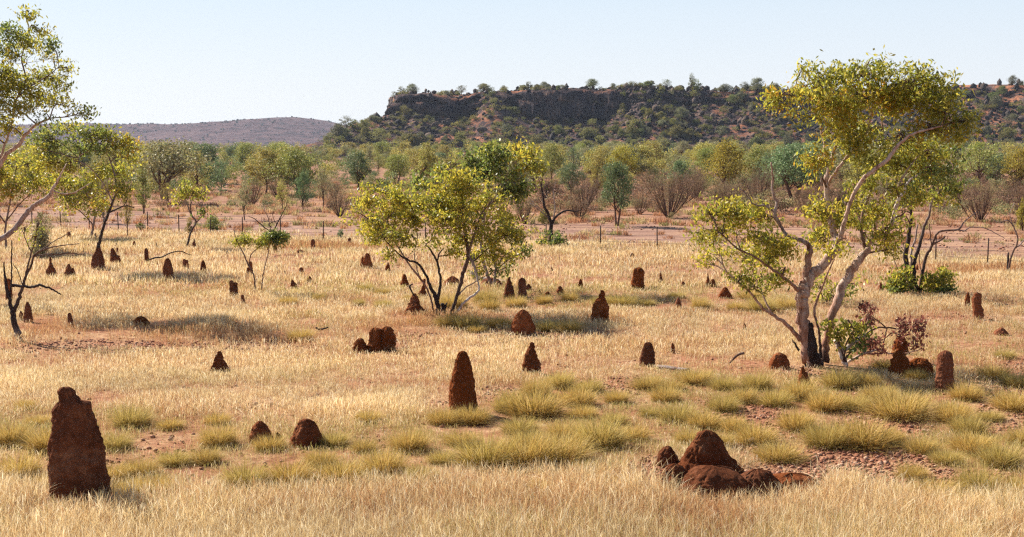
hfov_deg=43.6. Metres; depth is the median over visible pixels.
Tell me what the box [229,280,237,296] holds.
termite mound
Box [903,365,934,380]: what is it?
spinifex hummock
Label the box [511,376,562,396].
spinifex hummock
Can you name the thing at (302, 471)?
spinifex hummock
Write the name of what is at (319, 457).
spinifex hummock
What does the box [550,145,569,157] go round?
gum tree
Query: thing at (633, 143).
gum tree
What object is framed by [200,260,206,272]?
termite mound
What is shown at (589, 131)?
shrub
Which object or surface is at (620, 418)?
spinifex hummock
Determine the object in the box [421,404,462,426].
spinifex hummock
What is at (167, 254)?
bare branch
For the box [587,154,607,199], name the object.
gum tree
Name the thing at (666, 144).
shrub
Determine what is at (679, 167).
gum tree
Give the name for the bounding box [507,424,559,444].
spinifex hummock
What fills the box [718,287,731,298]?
termite mound
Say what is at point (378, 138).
gum tree
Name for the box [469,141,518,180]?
gum tree
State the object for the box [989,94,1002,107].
shrub
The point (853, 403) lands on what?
spinifex hummock
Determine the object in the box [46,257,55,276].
termite mound
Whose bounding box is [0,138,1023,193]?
woodland
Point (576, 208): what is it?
shrub
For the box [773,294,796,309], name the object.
spinifex hummock
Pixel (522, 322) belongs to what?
termite mound
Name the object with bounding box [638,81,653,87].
shrub
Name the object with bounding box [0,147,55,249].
gum tree
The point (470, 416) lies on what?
spinifex hummock
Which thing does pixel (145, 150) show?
gum tree
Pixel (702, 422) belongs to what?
spinifex hummock
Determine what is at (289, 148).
gum tree
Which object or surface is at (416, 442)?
spinifex hummock
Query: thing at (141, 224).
shrub
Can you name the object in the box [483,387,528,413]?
spinifex hummock
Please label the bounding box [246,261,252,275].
termite mound
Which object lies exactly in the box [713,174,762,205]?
shrub
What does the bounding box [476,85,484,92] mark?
shrub
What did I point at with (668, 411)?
spinifex hummock
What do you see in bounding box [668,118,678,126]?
gum tree
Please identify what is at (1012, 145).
gum tree
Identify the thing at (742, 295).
spinifex hummock
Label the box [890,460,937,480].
spinifex hummock
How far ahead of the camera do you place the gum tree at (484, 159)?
43.82 m
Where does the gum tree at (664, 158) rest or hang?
on the ground at (646, 233)
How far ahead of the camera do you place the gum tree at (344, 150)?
381.56 m
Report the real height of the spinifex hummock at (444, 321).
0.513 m
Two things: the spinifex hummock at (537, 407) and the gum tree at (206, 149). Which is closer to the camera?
the spinifex hummock at (537, 407)
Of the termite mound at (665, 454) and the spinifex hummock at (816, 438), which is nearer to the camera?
the termite mound at (665, 454)
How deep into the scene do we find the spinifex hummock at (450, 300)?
39.23 m
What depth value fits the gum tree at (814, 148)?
179.15 m
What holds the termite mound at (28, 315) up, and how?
on the ground at (646, 233)
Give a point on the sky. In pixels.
(140, 61)
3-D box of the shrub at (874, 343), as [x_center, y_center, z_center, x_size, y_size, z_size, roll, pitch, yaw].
[8.401,1.422,29.120,2.422,1.568,0.902,-1,6,-11]
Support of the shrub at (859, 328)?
on the ground at (646, 233)
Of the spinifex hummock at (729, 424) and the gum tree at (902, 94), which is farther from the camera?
the gum tree at (902, 94)
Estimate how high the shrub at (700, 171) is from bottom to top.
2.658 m
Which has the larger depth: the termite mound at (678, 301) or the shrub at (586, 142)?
the shrub at (586, 142)
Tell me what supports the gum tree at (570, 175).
on the ground at (646, 233)
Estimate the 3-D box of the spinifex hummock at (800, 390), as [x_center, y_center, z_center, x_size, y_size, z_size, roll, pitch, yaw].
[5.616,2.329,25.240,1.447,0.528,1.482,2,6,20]
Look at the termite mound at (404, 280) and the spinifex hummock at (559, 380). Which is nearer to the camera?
the spinifex hummock at (559, 380)
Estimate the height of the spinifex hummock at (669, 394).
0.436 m
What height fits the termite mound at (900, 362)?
0.628 m
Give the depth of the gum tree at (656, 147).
212.63 m
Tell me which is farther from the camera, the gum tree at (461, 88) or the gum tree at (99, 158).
the gum tree at (461, 88)
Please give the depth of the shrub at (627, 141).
465.82 m
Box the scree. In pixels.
[331,86,1023,155]
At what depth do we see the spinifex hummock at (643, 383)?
26.43 m
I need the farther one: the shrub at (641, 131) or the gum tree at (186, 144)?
the shrub at (641, 131)
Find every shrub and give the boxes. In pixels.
[29,223,51,257]
[80,179,112,204]
[135,223,145,229]
[184,217,191,232]
[204,214,222,230]
[234,178,266,205]
[264,174,293,197]
[320,140,336,149]
[323,184,349,216]
[324,179,345,198]
[330,122,347,137]
[337,229,343,237]
[344,128,351,135]
[360,126,371,136]
[372,116,379,121]
[404,132,418,145]
[412,131,429,146]
[449,129,457,135]
[453,131,465,143]
[463,139,471,151]
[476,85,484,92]
[499,123,514,132]
[510,106,520,114]
[512,195,538,223]
[527,133,544,143]
[534,177,554,197]
[535,229,567,245]
[536,210,547,223]
[539,177,564,198]
[559,171,602,209]
[564,198,597,219]
[573,139,592,146]
[578,126,596,137]
[594,135,606,143]
[607,124,619,132]
[618,128,624,136]
[619,103,626,108]
[622,124,638,135]
[624,138,632,145]
[626,118,641,130]
[630,191,651,213]
[635,128,644,134]
[637,168,665,187]
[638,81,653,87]
[643,108,654,116]
[643,167,699,217]
[645,127,651,134]
[656,111,665,117]
[656,119,668,128]
[659,86,665,93]
[660,139,671,152]
[660,172,708,202]
[669,124,685,135]
[682,171,709,187]
[682,177,708,192]
[683,127,695,136]
[684,177,707,197]
[690,79,701,90]
[692,165,711,176]
[708,178,739,204]
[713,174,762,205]
[714,125,726,135]
[716,83,732,91]
[734,165,779,199]
[735,91,746,101]
[746,136,764,147]
[766,139,777,145]
[776,130,786,136]
[780,134,795,143]
[792,184,823,216]
[797,270,871,304]
[801,131,816,142]
[817,316,879,361]
[822,181,847,207]
[833,300,933,367]
[868,173,907,205]
[875,262,918,295]
[916,265,958,295]
[927,177,956,210]
[952,179,976,201]
[960,164,996,183]
[960,177,1005,221]
[981,126,992,134]
[987,92,999,98]
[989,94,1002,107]
[995,186,1014,204]
[1001,127,1013,138]
[1002,176,1023,217]
[1015,197,1023,230]
[1016,105,1023,111]
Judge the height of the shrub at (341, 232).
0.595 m
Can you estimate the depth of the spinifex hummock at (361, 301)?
39.94 m
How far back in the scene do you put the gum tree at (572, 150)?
192.33 m
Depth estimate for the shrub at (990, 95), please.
517.75 m
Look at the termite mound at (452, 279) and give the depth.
45.35 m
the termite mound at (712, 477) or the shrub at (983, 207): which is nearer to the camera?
the termite mound at (712, 477)
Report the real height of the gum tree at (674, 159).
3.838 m
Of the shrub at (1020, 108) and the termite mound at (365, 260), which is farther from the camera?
the shrub at (1020, 108)
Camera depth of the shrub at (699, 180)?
112.80 m
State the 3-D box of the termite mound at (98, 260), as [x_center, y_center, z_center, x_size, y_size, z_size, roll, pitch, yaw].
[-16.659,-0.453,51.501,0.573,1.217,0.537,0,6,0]
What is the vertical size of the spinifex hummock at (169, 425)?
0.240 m
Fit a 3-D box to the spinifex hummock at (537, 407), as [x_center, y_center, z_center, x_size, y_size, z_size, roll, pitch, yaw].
[0.463,2.448,23.948,2.322,0.635,2.141,2,6,16]
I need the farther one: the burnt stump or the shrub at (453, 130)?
the shrub at (453, 130)
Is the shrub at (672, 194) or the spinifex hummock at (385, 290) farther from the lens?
the shrub at (672, 194)
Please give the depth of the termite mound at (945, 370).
25.83 m
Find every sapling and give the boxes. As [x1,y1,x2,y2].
[163,178,211,245]
[228,201,292,292]
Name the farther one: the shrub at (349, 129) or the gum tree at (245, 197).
the shrub at (349, 129)
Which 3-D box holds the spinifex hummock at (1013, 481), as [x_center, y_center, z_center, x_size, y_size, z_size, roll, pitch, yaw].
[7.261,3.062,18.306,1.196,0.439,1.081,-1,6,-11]
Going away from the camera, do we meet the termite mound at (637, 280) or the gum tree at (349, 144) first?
the termite mound at (637, 280)
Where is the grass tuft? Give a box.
[971,518,992,534]
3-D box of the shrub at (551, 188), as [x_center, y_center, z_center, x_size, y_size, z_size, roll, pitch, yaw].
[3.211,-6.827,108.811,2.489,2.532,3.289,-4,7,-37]
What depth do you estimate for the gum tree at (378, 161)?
214.87 m
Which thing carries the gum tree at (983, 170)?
on the ground at (646, 233)
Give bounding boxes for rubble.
[0,186,1023,249]
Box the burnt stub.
[1006,252,1008,270]
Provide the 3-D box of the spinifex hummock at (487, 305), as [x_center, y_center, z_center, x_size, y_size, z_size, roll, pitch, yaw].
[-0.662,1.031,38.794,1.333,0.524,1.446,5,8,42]
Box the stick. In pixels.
[729,352,744,362]
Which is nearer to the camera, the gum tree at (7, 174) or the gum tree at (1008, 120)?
the gum tree at (7, 174)
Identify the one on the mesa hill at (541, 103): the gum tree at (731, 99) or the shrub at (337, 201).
the gum tree at (731, 99)
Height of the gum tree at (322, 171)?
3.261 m
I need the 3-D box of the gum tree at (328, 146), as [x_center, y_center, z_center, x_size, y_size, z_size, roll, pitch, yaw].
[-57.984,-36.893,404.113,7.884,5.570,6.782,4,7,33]
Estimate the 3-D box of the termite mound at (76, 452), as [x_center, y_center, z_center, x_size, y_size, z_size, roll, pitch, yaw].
[-6.109,2.558,18.039,0.907,1.837,0.534,0,6,0]
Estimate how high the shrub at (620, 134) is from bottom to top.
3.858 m
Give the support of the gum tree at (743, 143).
on the ground at (646, 233)
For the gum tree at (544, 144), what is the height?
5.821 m
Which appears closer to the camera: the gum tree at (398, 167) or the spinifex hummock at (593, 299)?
the spinifex hummock at (593, 299)
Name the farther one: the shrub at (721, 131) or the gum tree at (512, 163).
the shrub at (721, 131)
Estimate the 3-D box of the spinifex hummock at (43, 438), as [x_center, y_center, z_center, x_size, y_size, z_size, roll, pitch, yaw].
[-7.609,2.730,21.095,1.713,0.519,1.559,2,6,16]
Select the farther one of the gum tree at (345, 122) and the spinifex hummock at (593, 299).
the gum tree at (345, 122)
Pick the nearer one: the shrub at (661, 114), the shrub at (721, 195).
the shrub at (721, 195)
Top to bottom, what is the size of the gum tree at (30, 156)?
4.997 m
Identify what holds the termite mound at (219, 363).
on the ground at (646, 233)
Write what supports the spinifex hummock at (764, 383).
on the ground at (646, 233)
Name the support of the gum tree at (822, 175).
on the ground at (646, 233)
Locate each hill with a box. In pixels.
[0,117,348,146]
[306,84,1023,157]
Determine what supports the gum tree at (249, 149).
on the ground at (646, 233)
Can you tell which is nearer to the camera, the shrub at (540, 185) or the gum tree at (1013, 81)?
the shrub at (540, 185)
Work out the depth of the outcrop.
508.21 m
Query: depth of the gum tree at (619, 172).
77.41 m
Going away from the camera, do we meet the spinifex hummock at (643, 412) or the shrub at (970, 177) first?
the spinifex hummock at (643, 412)
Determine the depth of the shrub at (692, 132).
481.40 m
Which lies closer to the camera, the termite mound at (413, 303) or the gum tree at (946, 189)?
the termite mound at (413, 303)
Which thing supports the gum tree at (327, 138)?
on the mesa hill at (541, 103)
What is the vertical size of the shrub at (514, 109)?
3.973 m
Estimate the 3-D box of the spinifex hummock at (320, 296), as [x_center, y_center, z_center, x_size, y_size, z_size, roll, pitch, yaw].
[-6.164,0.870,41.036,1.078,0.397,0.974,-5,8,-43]
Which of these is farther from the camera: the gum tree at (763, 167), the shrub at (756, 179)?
the gum tree at (763, 167)
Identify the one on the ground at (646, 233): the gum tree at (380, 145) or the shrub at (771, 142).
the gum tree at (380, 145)
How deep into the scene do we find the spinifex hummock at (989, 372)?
27.28 m
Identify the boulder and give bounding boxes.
[431,121,438,126]
[477,126,486,131]
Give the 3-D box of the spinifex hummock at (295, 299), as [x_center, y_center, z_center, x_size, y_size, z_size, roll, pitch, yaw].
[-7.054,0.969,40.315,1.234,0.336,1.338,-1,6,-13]
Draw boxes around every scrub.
[2,116,335,143]
[27,165,1023,219]
[318,82,1023,156]
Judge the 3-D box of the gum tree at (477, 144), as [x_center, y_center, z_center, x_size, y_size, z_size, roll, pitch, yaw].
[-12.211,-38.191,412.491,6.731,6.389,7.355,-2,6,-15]
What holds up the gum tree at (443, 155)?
on the ground at (646, 233)
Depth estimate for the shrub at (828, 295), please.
40.14 m
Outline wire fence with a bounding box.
[3,208,1023,261]
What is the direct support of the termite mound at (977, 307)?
on the ground at (646, 233)
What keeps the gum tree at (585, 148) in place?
on the ground at (646, 233)
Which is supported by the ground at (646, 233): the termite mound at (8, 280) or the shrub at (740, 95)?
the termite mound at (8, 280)
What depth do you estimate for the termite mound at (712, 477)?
18.18 m
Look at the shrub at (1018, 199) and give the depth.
82.20 m
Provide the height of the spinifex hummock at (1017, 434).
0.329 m
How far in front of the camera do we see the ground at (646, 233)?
32.62 m
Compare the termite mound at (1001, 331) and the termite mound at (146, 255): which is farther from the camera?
the termite mound at (146, 255)
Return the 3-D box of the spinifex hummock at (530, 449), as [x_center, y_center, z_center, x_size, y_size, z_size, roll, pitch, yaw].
[0.164,2.778,20.151,2.022,0.629,1.840,-1,6,-11]
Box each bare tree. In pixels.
[3,220,81,340]
[991,203,1023,271]
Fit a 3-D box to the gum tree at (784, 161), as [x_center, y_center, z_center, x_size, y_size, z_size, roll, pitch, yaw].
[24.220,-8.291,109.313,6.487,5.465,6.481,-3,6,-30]
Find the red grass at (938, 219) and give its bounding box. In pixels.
[0,179,1023,243]
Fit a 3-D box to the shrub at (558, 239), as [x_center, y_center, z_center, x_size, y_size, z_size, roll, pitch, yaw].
[1.885,-1.263,61.293,1.635,1.317,1.483,0,6,0]
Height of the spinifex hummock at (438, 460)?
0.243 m
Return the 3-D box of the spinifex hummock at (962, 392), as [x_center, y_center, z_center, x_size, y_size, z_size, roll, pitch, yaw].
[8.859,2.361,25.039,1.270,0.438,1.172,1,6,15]
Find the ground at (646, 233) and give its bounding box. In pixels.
[0,147,1023,536]
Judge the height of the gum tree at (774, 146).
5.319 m
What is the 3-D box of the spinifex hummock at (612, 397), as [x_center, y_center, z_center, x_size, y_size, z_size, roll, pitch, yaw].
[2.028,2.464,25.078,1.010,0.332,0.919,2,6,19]
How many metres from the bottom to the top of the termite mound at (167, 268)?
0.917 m
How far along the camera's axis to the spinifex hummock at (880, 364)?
28.67 m
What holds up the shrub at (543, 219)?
on the ground at (646, 233)
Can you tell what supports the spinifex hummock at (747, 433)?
on the ground at (646, 233)
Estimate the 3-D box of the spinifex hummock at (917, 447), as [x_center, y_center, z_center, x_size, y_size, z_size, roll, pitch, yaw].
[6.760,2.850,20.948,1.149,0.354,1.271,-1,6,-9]
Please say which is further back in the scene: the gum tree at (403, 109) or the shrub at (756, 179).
the gum tree at (403, 109)
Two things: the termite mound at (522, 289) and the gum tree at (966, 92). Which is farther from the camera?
the gum tree at (966, 92)
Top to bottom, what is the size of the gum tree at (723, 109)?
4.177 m
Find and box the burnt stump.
[440,302,447,313]
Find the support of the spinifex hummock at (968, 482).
on the ground at (646, 233)
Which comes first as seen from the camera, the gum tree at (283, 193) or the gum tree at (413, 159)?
the gum tree at (283, 193)
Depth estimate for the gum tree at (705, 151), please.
182.09 m
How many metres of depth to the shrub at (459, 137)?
472.17 m
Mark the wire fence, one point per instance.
(656, 228)
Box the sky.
[0,0,1023,124]
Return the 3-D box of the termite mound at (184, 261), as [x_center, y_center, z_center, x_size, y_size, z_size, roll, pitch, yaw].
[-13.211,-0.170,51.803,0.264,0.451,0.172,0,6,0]
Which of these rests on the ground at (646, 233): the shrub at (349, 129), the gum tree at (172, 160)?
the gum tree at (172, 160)
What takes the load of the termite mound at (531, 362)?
on the ground at (646, 233)
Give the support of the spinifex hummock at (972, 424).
on the ground at (646, 233)
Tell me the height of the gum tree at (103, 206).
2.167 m
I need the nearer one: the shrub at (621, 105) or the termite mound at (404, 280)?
the termite mound at (404, 280)
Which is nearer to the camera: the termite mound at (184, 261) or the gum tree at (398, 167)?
the termite mound at (184, 261)
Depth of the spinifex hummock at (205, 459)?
20.14 m
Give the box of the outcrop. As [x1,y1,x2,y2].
[369,78,1023,139]
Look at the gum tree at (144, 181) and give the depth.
88.58 m
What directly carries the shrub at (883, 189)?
on the ground at (646, 233)
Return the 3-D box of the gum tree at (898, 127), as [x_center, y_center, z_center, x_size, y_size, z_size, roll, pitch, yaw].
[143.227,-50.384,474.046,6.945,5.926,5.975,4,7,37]
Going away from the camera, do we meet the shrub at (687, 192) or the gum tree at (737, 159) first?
the shrub at (687, 192)
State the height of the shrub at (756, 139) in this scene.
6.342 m
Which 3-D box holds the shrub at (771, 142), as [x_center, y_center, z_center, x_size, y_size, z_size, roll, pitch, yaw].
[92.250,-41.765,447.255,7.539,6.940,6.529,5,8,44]
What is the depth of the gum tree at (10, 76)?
39.37 m
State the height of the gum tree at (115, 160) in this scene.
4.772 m
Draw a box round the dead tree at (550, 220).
[528,165,581,240]
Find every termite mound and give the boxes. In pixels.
[5,278,12,299]
[23,302,32,322]
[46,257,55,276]
[47,386,111,504]
[63,264,75,277]
[67,313,73,326]
[91,242,104,269]
[110,248,120,263]
[133,316,149,325]
[144,248,148,261]
[162,258,173,279]
[182,259,188,268]
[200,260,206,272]
[210,351,228,373]
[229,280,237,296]
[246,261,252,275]
[249,421,272,444]
[288,418,322,448]
[290,280,297,288]
[311,239,314,247]
[351,326,395,352]
[360,253,372,267]
[385,262,389,272]
[400,274,409,286]
[404,293,425,314]
[417,279,427,295]
[445,276,459,284]
[448,351,477,412]
[479,277,503,286]
[503,277,514,298]
[511,309,535,335]
[518,278,527,297]
[522,342,540,373]
[556,286,562,294]
[591,290,609,322]
[630,267,645,289]
[639,342,654,366]
[655,446,678,467]
[656,463,687,489]
[670,343,674,352]
[675,297,681,307]
[676,465,748,501]
[677,430,743,473]
[705,274,714,286]
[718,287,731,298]
[740,468,781,496]
[768,352,790,369]
[773,472,819,495]
[798,366,810,386]
[887,350,934,377]
[892,337,908,353]
[934,350,954,391]
[964,292,970,308]
[971,292,983,319]
[993,327,1008,335]
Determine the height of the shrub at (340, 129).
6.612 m
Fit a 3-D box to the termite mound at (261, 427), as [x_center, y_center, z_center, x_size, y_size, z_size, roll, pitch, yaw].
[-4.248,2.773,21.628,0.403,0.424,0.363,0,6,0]
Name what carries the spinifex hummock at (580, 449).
on the ground at (646, 233)
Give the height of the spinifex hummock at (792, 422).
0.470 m
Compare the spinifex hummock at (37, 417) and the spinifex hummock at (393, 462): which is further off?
the spinifex hummock at (37, 417)
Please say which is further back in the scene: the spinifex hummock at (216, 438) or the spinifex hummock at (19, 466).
the spinifex hummock at (216, 438)
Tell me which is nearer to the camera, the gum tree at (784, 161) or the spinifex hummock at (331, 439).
the spinifex hummock at (331, 439)
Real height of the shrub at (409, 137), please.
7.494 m
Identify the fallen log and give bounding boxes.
[653,365,685,370]
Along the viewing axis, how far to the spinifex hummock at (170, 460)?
20.06 m
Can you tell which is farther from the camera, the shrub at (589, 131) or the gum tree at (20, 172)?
the shrub at (589, 131)
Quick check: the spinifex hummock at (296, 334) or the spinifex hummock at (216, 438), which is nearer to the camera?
the spinifex hummock at (216, 438)
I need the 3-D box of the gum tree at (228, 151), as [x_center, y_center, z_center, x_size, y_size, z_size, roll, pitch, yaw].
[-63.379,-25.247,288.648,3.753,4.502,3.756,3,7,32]
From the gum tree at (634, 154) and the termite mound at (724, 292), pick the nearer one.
the termite mound at (724, 292)
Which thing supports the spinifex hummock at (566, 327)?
on the ground at (646, 233)
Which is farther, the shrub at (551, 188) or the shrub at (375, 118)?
the shrub at (375, 118)
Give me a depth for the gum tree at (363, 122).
481.02 m
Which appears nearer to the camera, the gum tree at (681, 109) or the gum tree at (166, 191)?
the gum tree at (166, 191)
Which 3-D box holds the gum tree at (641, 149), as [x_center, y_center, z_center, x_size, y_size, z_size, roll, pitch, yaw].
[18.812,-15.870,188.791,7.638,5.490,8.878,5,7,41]
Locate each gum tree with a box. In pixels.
[0,3,101,241]
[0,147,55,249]
[3,155,16,171]
[11,147,59,173]
[12,159,38,189]
[15,145,38,162]
[17,118,147,247]
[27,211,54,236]
[35,167,108,235]
[66,152,95,169]
[91,148,126,178]
[91,191,107,221]
[93,150,107,168]
[119,187,133,235]
[121,142,184,180]
[122,136,214,200]
[132,163,152,213]
[159,182,175,206]
[180,140,198,157]
[181,141,223,183]
[183,150,215,185]
[198,162,217,186]
[210,156,230,190]
[225,147,237,164]
[233,141,255,165]
[236,182,252,219]
[242,144,284,194]
[259,145,336,194]
[264,141,302,158]
[268,143,303,174]
[275,180,288,208]
[289,168,316,209]
[314,167,334,205]
[317,144,338,157]
[321,133,331,141]
[334,159,539,315]
[335,144,352,160]
[339,115,353,128]
[344,147,376,191]
[345,142,358,158]
[356,142,376,157]
[359,120,370,128]
[361,147,376,160]
[365,146,375,159]
[368,128,389,141]
[372,141,393,154]
[373,154,384,171]
[382,152,411,184]
[394,140,412,153]
[396,105,411,114]
[397,146,454,175]
[403,83,419,93]
[404,135,552,286]
[413,142,437,177]
[429,144,440,152]
[430,156,463,176]
[435,144,453,156]
[436,153,447,161]
[457,85,466,94]
[466,141,480,148]
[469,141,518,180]
[493,151,537,200]
[519,155,559,189]
[538,141,553,153]
[538,141,568,179]
[539,81,549,87]
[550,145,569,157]
[554,126,565,134]
[558,162,586,194]
[563,147,585,170]
[574,146,591,165]
[575,142,588,154]
[578,149,603,173]
[585,79,599,89]
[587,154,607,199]
[589,145,612,170]
[600,158,636,225]
[604,141,615,148]
[605,141,645,170]
[605,143,639,172]
[615,143,666,174]
[629,139,639,145]
[638,140,668,161]
[653,151,673,171]
[654,137,669,150]
[662,79,671,85]
[663,154,684,175]
[666,159,696,185]
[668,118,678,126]
[673,107,690,119]
[674,140,691,154]
[682,149,692,158]
[683,44,985,367]
[688,73,695,86]
[688,141,716,173]
[689,90,700,96]
[694,146,720,172]
[698,137,757,186]
[712,145,747,170]
[718,106,728,112]
[726,94,736,104]
[735,141,747,160]
[741,143,773,175]
[749,77,762,91]
[751,149,773,175]
[759,140,832,199]
[759,144,782,153]
[774,154,796,186]
[795,155,825,186]
[796,141,829,167]
[823,138,882,182]
[834,153,881,181]
[878,138,1004,294]
[891,125,906,138]
[948,151,961,161]
[956,141,1001,187]
[958,89,969,98]
[979,153,1014,187]
[996,86,1007,94]
[1000,144,1023,184]
[1003,113,1018,126]
[1005,142,1022,157]
[1006,74,1020,84]
[1012,143,1021,153]
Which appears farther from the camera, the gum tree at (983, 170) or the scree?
the scree
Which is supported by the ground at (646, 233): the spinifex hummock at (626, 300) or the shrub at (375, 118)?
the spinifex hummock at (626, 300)
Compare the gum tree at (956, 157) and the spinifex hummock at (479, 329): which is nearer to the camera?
the spinifex hummock at (479, 329)
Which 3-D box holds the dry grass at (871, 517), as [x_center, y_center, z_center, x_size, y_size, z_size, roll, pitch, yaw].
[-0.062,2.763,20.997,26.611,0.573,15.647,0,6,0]
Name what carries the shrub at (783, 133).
on the mesa hill at (541, 103)
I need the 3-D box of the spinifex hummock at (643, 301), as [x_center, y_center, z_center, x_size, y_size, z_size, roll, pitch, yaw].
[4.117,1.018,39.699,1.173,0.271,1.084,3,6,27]
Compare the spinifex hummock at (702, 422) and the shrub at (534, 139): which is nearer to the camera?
the spinifex hummock at (702, 422)
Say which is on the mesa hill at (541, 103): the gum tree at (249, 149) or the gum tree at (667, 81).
the gum tree at (667, 81)
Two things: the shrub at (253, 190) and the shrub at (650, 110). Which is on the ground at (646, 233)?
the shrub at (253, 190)
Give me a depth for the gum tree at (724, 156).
133.97 m
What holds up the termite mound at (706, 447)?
on the ground at (646, 233)
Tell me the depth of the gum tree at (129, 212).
68.23 m
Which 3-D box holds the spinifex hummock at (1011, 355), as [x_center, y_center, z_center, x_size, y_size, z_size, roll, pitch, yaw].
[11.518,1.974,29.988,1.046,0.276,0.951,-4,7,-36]
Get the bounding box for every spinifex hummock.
[0,417,39,448]
[0,446,47,480]
[6,417,51,453]
[8,398,37,410]
[19,412,51,426]
[30,472,48,486]
[100,401,164,431]
[101,427,144,451]
[106,461,136,483]
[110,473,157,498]
[113,454,170,477]
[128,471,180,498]
[148,415,191,432]
[148,447,202,467]
[180,444,228,465]
[189,420,248,447]
[193,412,235,425]
[208,458,273,490]
[245,431,295,453]
[257,454,322,487]
[276,295,302,304]
[283,326,317,340]
[300,446,344,467]
[305,454,376,485]
[309,427,357,448]
[311,292,330,301]
[344,434,385,452]
[347,297,367,305]
[350,444,419,476]
[351,406,387,424]
[354,282,377,291]
[371,298,393,307]
[372,287,391,295]
[380,425,440,455]
[398,461,450,481]
[400,293,421,301]
[419,448,460,464]
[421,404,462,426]
[428,291,477,308]
[430,426,486,448]
[431,310,462,327]
[431,428,536,470]
[442,310,487,329]
[451,401,497,427]
[465,323,487,332]
[468,287,504,302]
[469,295,503,310]
[470,426,577,469]
[483,315,512,328]
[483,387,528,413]
[484,414,551,435]
[493,384,582,419]
[502,294,532,307]
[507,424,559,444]
[508,423,610,468]
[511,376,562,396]
[514,476,550,498]
[532,294,553,304]
[534,317,563,331]
[537,367,579,389]
[537,418,586,439]
[550,317,586,332]
[555,381,601,407]
[556,289,580,301]
[557,401,601,419]
[559,409,646,449]
[566,375,610,393]
[567,459,603,473]
[585,293,614,303]
[595,388,634,403]
[596,409,638,425]
[605,291,646,306]
[614,420,665,441]
[618,373,669,390]
[632,404,661,418]
[634,298,663,305]
[642,382,687,403]
[647,397,703,423]
[657,378,694,390]
[661,365,718,385]
[666,290,688,298]
[668,427,699,444]
[676,407,727,430]
[684,296,714,308]
[694,391,748,413]
[702,374,743,391]
[709,429,744,447]
[713,411,757,433]
[719,383,763,403]
[724,300,746,310]
[725,417,785,446]
[731,287,767,299]
[736,368,779,390]
[741,294,789,312]
[744,437,819,465]
[748,385,798,407]
[766,404,823,432]
[771,377,821,401]
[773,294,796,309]
[788,415,870,451]
[800,386,853,412]
[802,411,906,455]
[813,365,865,390]
[835,390,877,410]
[839,381,945,422]
[847,380,907,403]
[849,368,886,386]
[866,358,890,369]
[879,427,909,445]
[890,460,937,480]
[894,432,950,455]
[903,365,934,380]
[903,473,966,498]
[922,445,973,465]
[924,396,979,423]
[935,427,1007,456]
[938,410,996,435]
[941,380,990,402]
[941,488,978,505]
[942,457,1007,494]
[960,439,1023,471]
[968,362,1017,380]
[972,409,1008,421]
[976,385,1023,413]
[981,371,1023,388]
[986,349,1019,359]
[991,467,1023,495]
[997,426,1023,445]
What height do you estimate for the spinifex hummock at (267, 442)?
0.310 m
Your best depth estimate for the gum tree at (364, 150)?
323.71 m
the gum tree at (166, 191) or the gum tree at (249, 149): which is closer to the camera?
the gum tree at (166, 191)
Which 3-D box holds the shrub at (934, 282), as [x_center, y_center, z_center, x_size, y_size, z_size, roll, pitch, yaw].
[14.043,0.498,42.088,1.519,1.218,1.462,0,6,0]
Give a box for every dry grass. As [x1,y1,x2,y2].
[0,223,1023,290]
[0,282,1023,372]
[0,359,1023,536]
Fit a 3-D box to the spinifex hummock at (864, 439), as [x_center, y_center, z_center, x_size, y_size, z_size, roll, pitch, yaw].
[5.801,2.676,21.415,2.156,0.635,1.989,3,6,29]
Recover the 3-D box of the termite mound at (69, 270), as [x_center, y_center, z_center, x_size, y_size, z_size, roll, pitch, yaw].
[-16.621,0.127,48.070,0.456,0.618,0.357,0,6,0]
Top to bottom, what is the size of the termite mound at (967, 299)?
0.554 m
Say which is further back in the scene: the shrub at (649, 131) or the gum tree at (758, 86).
the gum tree at (758, 86)
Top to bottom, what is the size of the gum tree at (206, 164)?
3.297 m
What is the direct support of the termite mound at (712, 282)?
on the ground at (646, 233)
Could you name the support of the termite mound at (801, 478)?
on the ground at (646, 233)
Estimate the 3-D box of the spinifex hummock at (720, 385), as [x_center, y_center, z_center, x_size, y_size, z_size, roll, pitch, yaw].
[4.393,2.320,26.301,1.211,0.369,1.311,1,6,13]
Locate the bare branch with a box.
[148,251,190,260]
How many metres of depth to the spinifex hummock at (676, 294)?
41.61 m
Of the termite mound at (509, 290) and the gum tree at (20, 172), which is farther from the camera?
the gum tree at (20, 172)
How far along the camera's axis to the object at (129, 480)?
18.36 m
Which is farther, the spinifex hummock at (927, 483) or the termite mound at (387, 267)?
the termite mound at (387, 267)
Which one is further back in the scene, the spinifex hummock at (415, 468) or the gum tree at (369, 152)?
the gum tree at (369, 152)
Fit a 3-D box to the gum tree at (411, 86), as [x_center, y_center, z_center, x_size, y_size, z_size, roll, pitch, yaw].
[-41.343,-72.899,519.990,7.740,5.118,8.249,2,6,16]
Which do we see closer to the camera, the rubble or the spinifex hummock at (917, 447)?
the spinifex hummock at (917, 447)
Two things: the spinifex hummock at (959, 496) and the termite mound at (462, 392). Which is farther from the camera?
the termite mound at (462, 392)
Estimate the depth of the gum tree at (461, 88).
525.19 m
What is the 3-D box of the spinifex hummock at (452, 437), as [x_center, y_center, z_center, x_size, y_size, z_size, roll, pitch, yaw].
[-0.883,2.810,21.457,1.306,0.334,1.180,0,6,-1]
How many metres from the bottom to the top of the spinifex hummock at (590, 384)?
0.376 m
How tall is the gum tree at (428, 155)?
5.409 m

